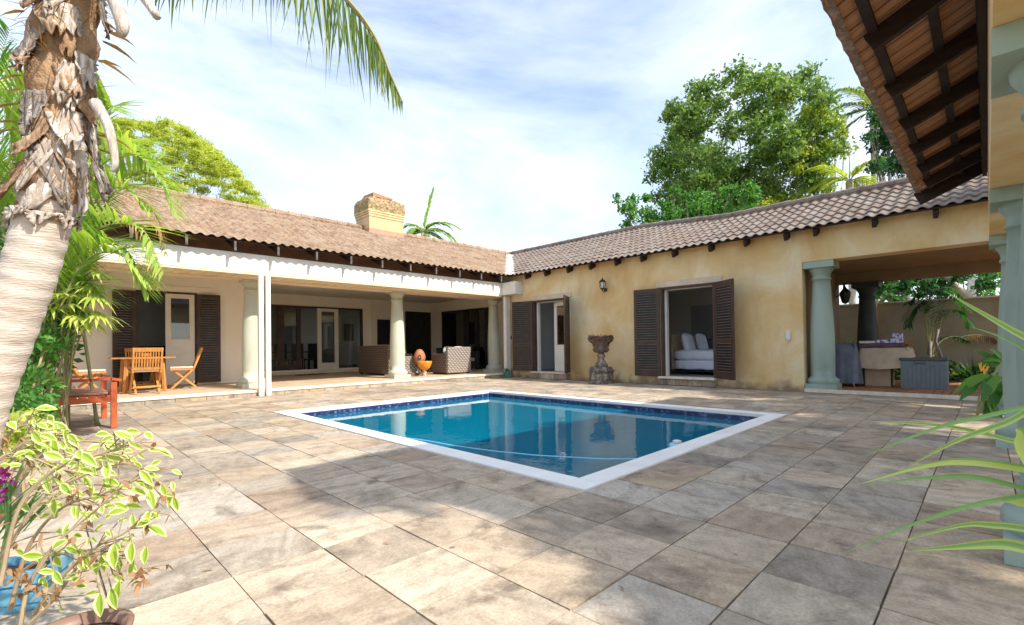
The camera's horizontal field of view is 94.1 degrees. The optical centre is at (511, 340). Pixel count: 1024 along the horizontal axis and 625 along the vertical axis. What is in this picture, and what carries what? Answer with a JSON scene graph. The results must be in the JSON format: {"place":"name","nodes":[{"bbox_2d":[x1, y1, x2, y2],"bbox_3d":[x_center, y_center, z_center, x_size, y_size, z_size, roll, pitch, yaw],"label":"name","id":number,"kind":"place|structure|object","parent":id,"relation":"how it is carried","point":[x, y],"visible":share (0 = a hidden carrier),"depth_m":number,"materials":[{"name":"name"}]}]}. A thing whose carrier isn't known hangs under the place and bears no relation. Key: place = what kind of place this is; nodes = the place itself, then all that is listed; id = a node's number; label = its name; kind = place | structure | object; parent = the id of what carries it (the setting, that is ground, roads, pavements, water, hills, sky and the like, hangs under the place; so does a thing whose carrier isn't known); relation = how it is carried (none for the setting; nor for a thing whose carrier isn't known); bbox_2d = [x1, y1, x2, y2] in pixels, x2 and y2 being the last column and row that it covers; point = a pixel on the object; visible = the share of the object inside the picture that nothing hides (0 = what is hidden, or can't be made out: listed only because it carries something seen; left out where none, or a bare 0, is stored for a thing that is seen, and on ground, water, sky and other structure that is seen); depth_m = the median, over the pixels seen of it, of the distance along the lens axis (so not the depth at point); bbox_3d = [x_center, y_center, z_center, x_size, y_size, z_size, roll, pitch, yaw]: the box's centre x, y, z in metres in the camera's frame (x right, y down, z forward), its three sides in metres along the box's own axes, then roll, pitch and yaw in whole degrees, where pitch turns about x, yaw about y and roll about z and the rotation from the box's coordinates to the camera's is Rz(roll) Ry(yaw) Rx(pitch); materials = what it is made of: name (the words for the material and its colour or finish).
{"place":"outdoors","nodes":[
{"label":"outdoors","id":0,"kind":"place"},
{"bbox_2d":[138,346,165,383],"bbox_3d":[-9.765,0.655,13.419,0.600,1.008,1.250,-1,-1,45],"label":"folding chair","id":1,"kind":"object","parent":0,"point":[140,376],"visible":0.11,"depth_m":13.01,"materials":[{"name":"brown wood"}]},
{"bbox_2d":[171,329,174,338],"bbox_3d":[-9.638,-0.143,13.530,0.333,0.584,0.271,-1,-1,30],"label":"flower vase","id":2,"kind":"object","parent":1,"relation":"on","point":[172,334],"visible":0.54,"depth_m":13.48,"materials":[{"name":"green"}]},
{"bbox_2d":[339,345,357,366],"bbox_3d":[-7.585,0.695,21.903,0.500,0.998,0.847,-1,-1,45],"label":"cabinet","id":3,"kind":"object","parent":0,"point":[348,355],"visible":0.72,"depth_m":21.69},
{"bbox_2d":[0,0,999,304],"label":"sky","id":4,"kind":"structure","parent":0,"point":[524,119],"materials":[{"name":"white"}]},
{"bbox_2d":[0,377,1023,624],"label":"paving","id":5,"kind":"structure","parent":0,"point":[274,519],"depth_m":2.65,"materials":[{"name":"stone"}]},
{"bbox_2d":[0,407,58,501],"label":"yellow shrub","id":6,"kind":"object","parent":5,"relation":"on","point":[14,436],"visible":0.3,"depth_m":3.17,"materials":[{"name":"yellow plant"}]},
{"bbox_2d":[0,442,72,567],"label":"purple flower plant","id":7,"kind":"object","parent":5,"relation":"on","point":[7,493],"visible":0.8,"depth_m":1.60,"materials":[{"name":"green plant"}]},
{"bbox_2d":[0,550,73,614],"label":"blue planter","id":8,"kind":"object","parent":5,"relation":"on","point":[6,591],"visible":0.28,"depth_m":1.85,"materials":[{"name":"ceramic"}]},
{"bbox_2d":[8,298,93,448],"bbox_3d":[-4.840,0.319,4.849,0.826,1.620,1.562,0,-1,-34],"label":"leafy shrub","id":9,"kind":"object","parent":5,"relation":"on","point":[27,399],"visible":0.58,"depth_m":4.93,"materials":[{"name":"green plant"}]},
{"bbox_2d":[47,371,121,427],"bbox_3d":[-5.862,0.682,6.463,1.320,0.938,0.763,-1,-1,45],"label":"garden bench","id":10,"kind":"object","parent":5,"relation":"on","point":[111,398],"visible":0.52,"depth_m":6.19,"materials":[{"name":"red wood"}]},
{"bbox_2d":[58,387,109,396],"bbox_3d":[-5.839,0.696,6.485,1.130,0.041,0.470,-1,-1,45],"label":"seat cushion","id":11,"kind":"object","parent":10,"relation":"on","point":[76,392],"visible":0.72,"depth_m":6.22,"materials":[{"name":"fabric"}]},
{"bbox_2d":[40,253,132,434],"bbox_3d":[-4.860,0.072,5.231,1.826,2.112,1.076,-1,-1,45],"label":"lady palm","id":12,"kind":"object","parent":5,"relation":"on","point":[76,293],"visible":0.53,"depth_m":5.12,"materials":[{"name":"green plant"}]},
{"bbox_2d":[46,608,134,624],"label":"plant pot","id":13,"kind":"object","parent":5,"relation":"on","point":[118,616],"visible":0.94,"depth_m":1.42,"materials":[{"name":"ceramic"}]},
{"bbox_2d":[0,404,182,624],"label":"variegated bush","id":14,"kind":"object","parent":13,"relation":"in","point":[111,558],"visible":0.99,"depth_m":1.45,"materials":[{"name":"green plant"}]},
{"bbox_2d":[68,193,168,426],"bbox_3d":[-5.232,-0.388,6.210,1.558,3.062,0.729,-1,-1,4],"label":"browning palm","id":15,"kind":"object","parent":5,"relation":"on","point":[96,418],"visible":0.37,"depth_m":6.31,"materials":[{"name":"green plant"}]},
{"bbox_2d":[0,0,402,441],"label":"palm tree","id":16,"kind":"object","parent":5,"relation":"on","point":[61,109],"visible":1,"depth_m":2.65,"materials":[{"name":"green plant"}]},
{"bbox_2d":[503,371,510,377],"bbox_3d":[-0.151,1.072,15.156,0.250,0.194,0.250,-1,-1,45],"label":"plant pot","id":17,"kind":"object","parent":5,"relation":"on","point":[507,374],"visible":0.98,"depth_m":15.07,"materials":[{"name":"ceramic"}]},
{"bbox_2d":[274,390,786,491],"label":"swimming pool","id":18,"kind":"structure","parent":5,"relation":"in","point":[645,435],"depth_m":6.28,"materials":[{"name":"blue liquid"}]},
{"bbox_2d":[404,437,635,458],"bbox_3d":[-0.112,1.162,5.113,2.916,0.010,0.262,-1,-1,26],"label":"hose","id":19,"kind":"object","parent":18,"relation":"on","point":[523,453],"visible":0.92,"depth_m":4.84,"materials":[{"name":"blue plastic"}]},
{"bbox_2d":[669,440,681,446],"bbox_3d":[1.776,1.133,5.123,0.170,0.131,0.170,-1,-1,45],"label":"chlorine float","id":20,"kind":"object","parent":18,"relation":"on","point":[674,443],"visible":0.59,"depth_m":5.09,"materials":[{"name":"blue plastic"}]},
{"bbox_2d":[587,334,614,383],"bbox_3d":[2.319,0.463,12.408,0.634,1.286,0.648,-1,-1,45],"label":"garden urn","id":21,"kind":"object","parent":5,"relation":"on","point":[601,371],"visible":1,"depth_m":12.24,"materials":[{"name":"stone"}]},
{"bbox_2d":[820,0,1023,567],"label":"colonnade wing","id":22,"kind":"structure","parent":5,"relation":"on","point":[942,83],"depth_m":4.03,"materials":[{"name":"brown wood"}]},
{"bbox_2d":[845,293,1023,552],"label":"variegated screw pine","id":23,"kind":"object","parent":5,"relation":"on","point":[1012,544],"visible":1,"depth_m":1.55,"materials":[{"name":"green plant"}]},
{"bbox_2d":[953,349,1002,417],"bbox_3d":[6.130,0.586,6.155,0.718,1.498,0.339,-1,-1,19],"label":"heliconia","id":24,"kind":"object","parent":5,"relation":"on","point":[991,385],"visible":0.67,"depth_m":6.16,"materials":[{"name":"green plant"}]},
{"label":"planting bed","id":25,"kind":"structure","parent":0,"visible":0},
{"bbox_2d":[0,203,86,394],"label":"leafy shrub","id":26,"kind":"object","parent":25,"relation":"on","point":[78,360],"visible":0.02,"depth_m":6.30,"materials":[{"name":"green plant"}]},
{"bbox_2d":[0,18,173,288],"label":"background palm","id":27,"kind":"object","parent":25,"relation":"on","point":[4,26],"visible":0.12,"depth_m":6.92,"materials":[{"name":"green plant"}]},
{"bbox_2d":[0,58,196,394],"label":"areca palm","id":28,"kind":"object","parent":25,"relation":"on","point":[82,242],"visible":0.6,"depth_m":5.16,"materials":[{"name":"green plant"}]},
{"label":"ground","id":29,"kind":"structure","parent":0,"visible":0},
{"bbox_2d":[89,115,272,208],"bbox_3d":[-18.631,-5.840,25.983,13.650,14.829,6.275,-1,-1,0],"label":"feathery tree","id":30,"kind":"object","parent":29,"relation":"on","point":[211,165],"visible":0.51,"depth_m":24.42,"materials":[{"name":"green plant"}]},
{"bbox_2d":[2,159,522,410],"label":"veranda wing","id":31,"kind":"structure","parent":29,"relation":"on","point":[249,285],"depth_m":12.70,"materials":[{"name":"beige paint"}]},
{"bbox_2d":[69,355,106,388],"bbox_3d":[-8.752,0.641,9.755,0.500,0.955,0.640,-1,-1,40],"label":"folding chair","id":32,"kind":"object","parent":31,"relation":"on","point":[85,371],"visible":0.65,"depth_m":9.70,"materials":[{"name":"brown wood"}]},
{"bbox_2d":[124,348,155,390],"bbox_3d":[-8.552,0.651,10.966,0.640,0.955,0.500,-1,-1,45],"label":"folding chair","id":33,"kind":"object","parent":31,"relation":"on","point":[149,382],"visible":0.36,"depth_m":11.02,"materials":[{"name":"brown wood"}]},
{"bbox_2d":[108,356,175,393],"bbox_3d":[-8.021,0.729,10.351,1.109,0.747,1.109,-1,-1,45],"label":"garden table","id":34,"kind":"object","parent":31,"relation":"on","point":[124,370],"visible":0.73,"depth_m":10.29,"materials":[{"name":"brown wood"}]},
{"bbox_2d":[129,348,163,394],"bbox_3d":[-7.527,0.625,9.802,0.640,0.955,0.500,-1,-1,45],"label":"folding chair","id":35,"kind":"object","parent":31,"relation":"on","point":[155,369],"visible":0.98,"depth_m":9.68,"materials":[{"name":"brown wood"}]},
{"bbox_2d":[165,293,194,384],"bbox_3d":[-8.374,-0.033,12.033,0.608,2.280,0.040,0,-1,-44],"label":"door","id":36,"kind":"structure","parent":31,"relation":"in","point":[183,349],"depth_m":12.00,"materials":[{"name":"white paint"}]},
{"bbox_2d":[169,347,202,389],"bbox_3d":[-7.544,0.638,11.031,0.640,0.955,0.500,0,-1,-37],"label":"folding chair","id":37,"kind":"object","parent":31,"relation":"on","point":[190,369],"visible":1,"depth_m":10.90,"materials":[{"name":"brown wood"}]},
{"bbox_2d":[271,344,286,369],"bbox_3d":[-8.552,0.634,17.460,0.450,1.049,0.420,-1,-1,45],"label":"dining chair","id":38,"kind":"object","parent":31,"relation":"on","point":[275,351],"visible":0.42,"depth_m":17.20,"materials":[{"name":"black wood"}]},
{"bbox_2d":[264,351,316,369],"bbox_3d":[-8.554,0.794,18.381,0.900,0.749,1.900,-1,-1,45],"label":"dining table","id":39,"kind":"object","parent":31,"relation":"on","point":[290,352],"visible":0.2,"depth_m":18.68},
{"bbox_2d":[287,343,302,368],"bbox_3d":[-8.128,0.633,17.885,0.450,1.049,0.420,-1,-1,45],"label":"dining chair","id":40,"kind":"object","parent":31,"relation":"on","point":[293,352],"visible":0.46,"depth_m":17.67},
{"bbox_2d":[304,343,316,368],"bbox_3d":[-7.704,0.632,18.310,0.450,1.049,0.420,-1,-1,45],"label":"dining chair","id":41,"kind":"object","parent":31,"relation":"on","point":[312,351],"visible":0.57,"depth_m":18.12,"materials":[{"name":"black wood"}]},
{"bbox_2d":[295,373,326,375],"bbox_3d":[-6.798,1.140,16.167,0.500,0.017,0.954,-1,-1,45],"label":"door mat","id":42,"kind":"object","parent":31,"relation":"on","point":[311,374],"depth_m":16.01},
{"bbox_2d":[317,308,338,369],"bbox_3d":[-6.769,-0.064,17.529,0.040,2.220,0.787,-1,-1,45],"label":"door","id":43,"kind":"structure","parent":31,"relation":"in","point":[333,365],"depth_m":17.48,"materials":[{"name":"white paint"}]},
{"bbox_2d":[344,324,353,340],"bbox_3d":[-7.710,-0.396,22.539,0.058,0.800,0.462,-1,-1,45],"label":"framed picture","id":44,"kind":"object","parent":31,"relation":"attached to","point":[348,332],"visible":1,"depth_m":22.52,"materials":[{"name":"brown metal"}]},
{"bbox_2d":[358,345,411,374],"bbox_3d":[-4.192,0.634,15.713,1.950,0.949,0.880,-1,-1,45],"label":"wicker sofa","id":45,"kind":"object","parent":31,"relation":"on","point":[374,359],"visible":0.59,"depth_m":15.32,"materials":[{"name":"brown wicker"}]},
{"bbox_2d":[405,356,417,373],"bbox_3d":[-3.446,0.794,15.308,0.630,0.599,0.700,-1,-1,45],"label":"wicker armchair","id":46,"kind":"object","parent":31,"relation":"on","point":[411,366],"visible":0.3,"depth_m":15.10,"materials":[{"name":"beige wicker"}]},
{"bbox_2d":[405,311,430,360],"bbox_3d":[-3.965,-0.037,20.232,0.049,2.370,1.249,-1,-1,45],"label":"window frame","id":47,"kind":"structure","parent":31,"relation":"in","point":[417,324],"depth_m":20.24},
{"bbox_2d":[413,349,425,374],"bbox_3d":[-2.928,0.677,15.101,0.380,0.813,0.380,-1,-1,45],"label":"clay chiminea","id":48,"kind":"object","parent":31,"relation":"on","point":[419,354],"visible":0.77,"depth_m":14.98,"materials":[{"name":"ceramic"}]},
{"bbox_2d":[417,361,431,375],"bbox_3d":[-2.649,0.850,14.456,0.450,0.461,0.450,-1,-1,45],"label":"fire bowl","id":49,"kind":"object","parent":31,"relation":"on","point":[424,365],"visible":1,"depth_m":14.31,"materials":[{"name":"orange ceramic"}]},
{"bbox_2d":[431,347,470,374],"bbox_3d":[-1.992,0.643,15.616,0.900,0.869,0.950,-1,-1,45],"label":"wicker armchair","id":50,"kind":"object","parent":31,"relation":"on","point":[455,360],"visible":1,"depth_m":15.28,"materials":[{"name":"beige wicker"}]},
{"bbox_2d":[436,348,479,369],"bbox_3d":[-2.026,0.680,17.988,0.900,0.849,1.400,-1,-1,45],"label":"wicker sofa","id":51,"kind":"object","parent":31,"relation":"on","point":[475,359],"visible":0.24,"depth_m":18.11,"materials":[{"name":"black wicker"}]},
{"bbox_2d":[441,307,488,368],"bbox_3d":[-1.882,-0.072,19.142,3.000,2.360,0.080,-1,-1,45],"label":"window frame","id":52,"kind":"structure","parent":31,"relation":"in","point":[466,327],"depth_m":18.97,"materials":[{"name":"black glass"}]},
{"bbox_2d":[403,186,460,241],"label":"distant palm","id":53,"kind":"object","parent":29,"relation":"on","point":[417,229],"visible":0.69,"depth_m":29.98,"materials":[{"name":"green plant"}]},
{"bbox_2d":[611,177,762,227],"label":"bushy tree","id":54,"kind":"object","parent":29,"relation":"on","point":[749,197],"visible":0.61,"depth_m":18.73,"materials":[{"name":"green plant"}]},
{"bbox_2d":[642,53,860,218],"bbox_3d":[11.992,-6.548,24.939,10.615,15.338,10.212,-1,-1,45],"label":"broad tree","id":55,"kind":"object","parent":29,"relation":"on","point":[710,165],"visible":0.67,"depth_m":22.70,"materials":[{"name":"green plant"}]},
{"bbox_2d":[505,172,1000,400],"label":"bedroom wing","id":56,"kind":"structure","parent":29,"relation":"on","point":[743,291],"depth_m":10.78,"materials":[{"name":"beige paint"}]},
{"bbox_2d":[554,302,563,371],"bbox_3d":[1.556,-0.123,14.446,0.040,2.115,0.768,0,-1,-37],"label":"door","id":57,"kind":"structure","parent":56,"relation":"in","point":[558,306],"depth_m":14.58,"materials":[{"name":"white paint"}]},
{"bbox_2d":[599,277,606,292],"bbox_3d":[2.472,-1.515,12.935,0.173,0.410,0.269,-1,-1,45],"label":"wall lantern","id":58,"kind":"object","parent":56,"relation":"attached to","point":[602,283],"depth_m":12.87,"materials":[{"name":"brown metal"}]},
{"bbox_2d":[671,335,713,371],"bbox_3d":[5.827,0.315,12.936,2.304,1.000,1.924,-1,-1,45],"label":"bed","id":59,"kind":"object","parent":56,"relation":"on","point":[696,360],"visible":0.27,"depth_m":12.74,"materials":[{"name":"white fabric"}]},
{"bbox_2d":[681,333,695,349],"bbox_3d":[4.866,0.060,13.157,0.560,0.560,0.200,0,-15,-45],"label":"pillow","id":60,"kind":"object","parent":59,"relation":"on","point":[687,341],"visible":0.85,"depth_m":13.00,"materials":[{"name":"white fabric"}]},
{"bbox_2d":[694,333,707,348],"bbox_3d":[5.466,0.059,13.759,0.560,0.560,0.200,0,-15,-45],"label":"pillow","id":61,"kind":"object","parent":59,"relation":"on","point":[700,341],"visible":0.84,"depth_m":13.61,"materials":[{"name":"white fabric"}]},
{"bbox_2d":[691,305,712,348],"bbox_3d":[6.044,-0.104,15.085,0.750,2.020,0.095,-1,-1,45],"label":"inner door","id":62,"kind":"structure","parent":56,"relation":"in","point":[701,316],"depth_m":15.06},
{"bbox_2d":[786,331,790,340],"bbox_3d":[5.703,-0.103,9.851,0.090,0.210,0.074,-1,-1,45],"label":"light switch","id":63,"kind":"object","parent":56,"relation":"attached to","point":[788,335],"visible":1,"depth_m":9.83,"materials":[{"name":"white plastic"}]},
{"bbox_2d":[836,283,850,303],"bbox_3d":[8.082,-1.136,11.610,0.228,0.511,0.406,-1,-1,18],"label":"porch lantern","id":64,"kind":"object","parent":56,"relation":"attached to","point":[845,294],"visible":1,"depth_m":11.46,"materials":[{"name":"black metal"}]},
{"bbox_2d":[835,343,863,386],"bbox_3d":[7.183,0.506,10.269,0.662,0.918,0.808,-1,-1,45],"label":"covered barbecue","id":65,"kind":"object","parent":56,"relation":"on","point":[848,368],"visible":0.65,"depth_m":9.98,"materials":[{"name":"fabric"}]},
{"bbox_2d":[865,368,894,386],"bbox_3d":[7.809,0.718,10.129,0.440,0.461,0.530,-1,-1,45],"label":"carton","id":66,"kind":"object","parent":56,"relation":"on","point":[879,377],"visible":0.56,"depth_m":9.94,"materials":[{"name":"beige cardboard"}]},
{"bbox_2d":[859,347,914,385],"bbox_3d":[7.907,0.536,10.046,0.954,0.823,0.941,-1,-1,45],"label":"draped table","id":67,"kind":"object","parent":56,"relation":"on","point":[877,358],"visible":0.73,"depth_m":9.78,"materials":[{"name":"beige fabric"}]},
{"bbox_2d":[859,343,904,347],"bbox_3d":[7.758,0.097,10.001,0.762,0.112,0.450,-1,-1,45],"label":"cloth bundle","id":68,"kind":"object","parent":67,"relation":"on","point":[879,345],"visible":0.91,"depth_m":9.83,"materials":[{"name":"purple fabric"}]},
{"bbox_2d":[859,341,876,342],"bbox_3d":[7.612,0.030,10.176,0.280,0.050,0.360,-1,-1,45],"label":"packet","id":69,"kind":"object","parent":68,"relation":"on","point":[867,341],"visible":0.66,"depth_m":10.05,"materials":[{"name":"white plastic"}]},
{"bbox_2d":[877,340,889,342],"bbox_3d":[7.803,0.015,9.985,0.220,0.070,0.360,-1,-1,45],"label":"packet","id":70,"kind":"object","parent":68,"relation":"on","point":[883,341],"visible":0.67,"depth_m":9.85},
{"bbox_2d":[890,339,903,342],"bbox_3d":[7.885,0.002,9.763,0.190,0.090,0.200,-1,-1,45],"label":"packet","id":71,"kind":"object","parent":68,"relation":"on","point":[896,340],"visible":0.99,"depth_m":9.69},
{"bbox_2d":[892,333,902,338],"bbox_3d":[8.018,-0.053,9.912,0.170,0.200,0.160,-1,-1,45],"label":"packet","id":72,"kind":"object","parent":68,"relation":"on","point":[897,335],"visible":0.56,"depth_m":9.85},
{"bbox_2d":[899,357,949,389],"bbox_3d":[8.208,0.636,9.484,0.720,0.603,0.620,-1,-1,45],"label":"storage box","id":73,"kind":"object","parent":56,"relation":"on","point":[924,372],"visible":1,"depth_m":9.27,"materials":[{"name":"grey plastic"}]},
{"bbox_2d":[756,89,855,206],"bbox_3d":[13.425,-5.323,21.821,5.288,12.802,2.815,-1,-1,-3],"label":"tree","id":74,"kind":"object","parent":29,"relation":"on","point":[797,168],"visible":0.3,"depth_m":21.57,"materials":[{"name":"green plant"}]},
{"bbox_2d":[807,142,894,303],"bbox_3d":[14.238,-3.814,20.116,3.030,9.702,2.568,-1,-1,34],"label":"yellow palm","id":75,"kind":"object","parent":29,"relation":"on","point":[851,183],"visible":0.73,"depth_m":20.00,"materials":[{"name":"plant"}]},
{"bbox_2d":[833,86,879,301],"bbox_3d":[18.204,-6.168,24.070,3.392,14.384,3.572,-1,-1,45],"label":"tall palm","id":76,"kind":"object","parent":29,"relation":"on","point":[861,94],"visible":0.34,"depth_m":23.98,"materials":[{"name":"green plant"}]},
{"bbox_2d":[859,104,909,300],"bbox_3d":[15.551,-4.194,17.961,5.262,10.405,2.472,-1,-1,5],"label":"dark tree","id":77,"kind":"object","parent":29,"relation":"on","point":[878,141],"visible":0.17,"depth_m":17.87,"materials":[{"name":"green plant"}]},
{"bbox_2d":[839,295,999,371],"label":"garden wall","id":78,"kind":"structure","parent":29,"relation":"on","point":[889,321],"depth_m":12.29,"materials":[{"name":"stone"}]},
{"bbox_2d":[875,273,999,301],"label":"garden tree","id":79,"kind":"object","parent":29,"relation":"on","point":[898,287],"visible":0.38,"depth_m":13.29,"materials":[{"name":"green plant"}]},
{"bbox_2d":[943,276,974,296],"bbox_3d":[12.598,-1.362,13.390,1.021,1.186,0.195,-1,-1,-2],"label":"bare limb","id":80,"kind":"object","parent":79,"relation":"attached to","point":[965,293],"visible":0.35,"depth_m":13.33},
{"bbox_2d":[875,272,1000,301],"bbox_3d":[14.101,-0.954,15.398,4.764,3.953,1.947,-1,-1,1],"label":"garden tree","id":81,"kind":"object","parent":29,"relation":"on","point":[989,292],"visible":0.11,"depth_m":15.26,"materials":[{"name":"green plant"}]},
{"bbox_2d":[894,378,981,381],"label":"planting soil","id":82,"kind":"structure","parent":29,"relation":"on","point":[949,380],"depth_m":11.07,"materials":[{"name":"brown soil"}]},
{"bbox_2d":[894,360,997,380],"bbox_3d":[10.608,0.686,11.599,7.494,0.632,1.524,-1,-1,45],"label":"ground cover","id":83,"kind":"object","parent":82,"relation":"on","point":[958,375],"visible":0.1,"depth_m":11.26,"materials":[{"name":"green plant"}]},
{"bbox_2d":[899,278,997,374],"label":"young palm","id":84,"kind":"object","parent":82,"relation":"on","point":[963,312],"visible":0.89,"depth_m":11.54,"materials":[{"name":"green plant"}]},
{"bbox_2d":[955,355,993,376],"bbox_3d":[10.611,0.605,11.017,0.947,0.629,0.924,-1,-1,-23],"label":"spiky plant","id":85,"kind":"object","parent":82,"relation":"on","point":[975,370],"visible":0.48,"depth_m":10.99,"materials":[{"name":"green plant"}]},
{"bbox_2d":[967,274,975,296],"bbox_3d":[13.709,-0.678,14.192,0.260,3.300,0.260,-1,-1,45],"label":"pergola post","id":86,"kind":"object","parent":29,"relation":"on","point":[971,282],"depth_m":14.14,"materials":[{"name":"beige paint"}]}
]}

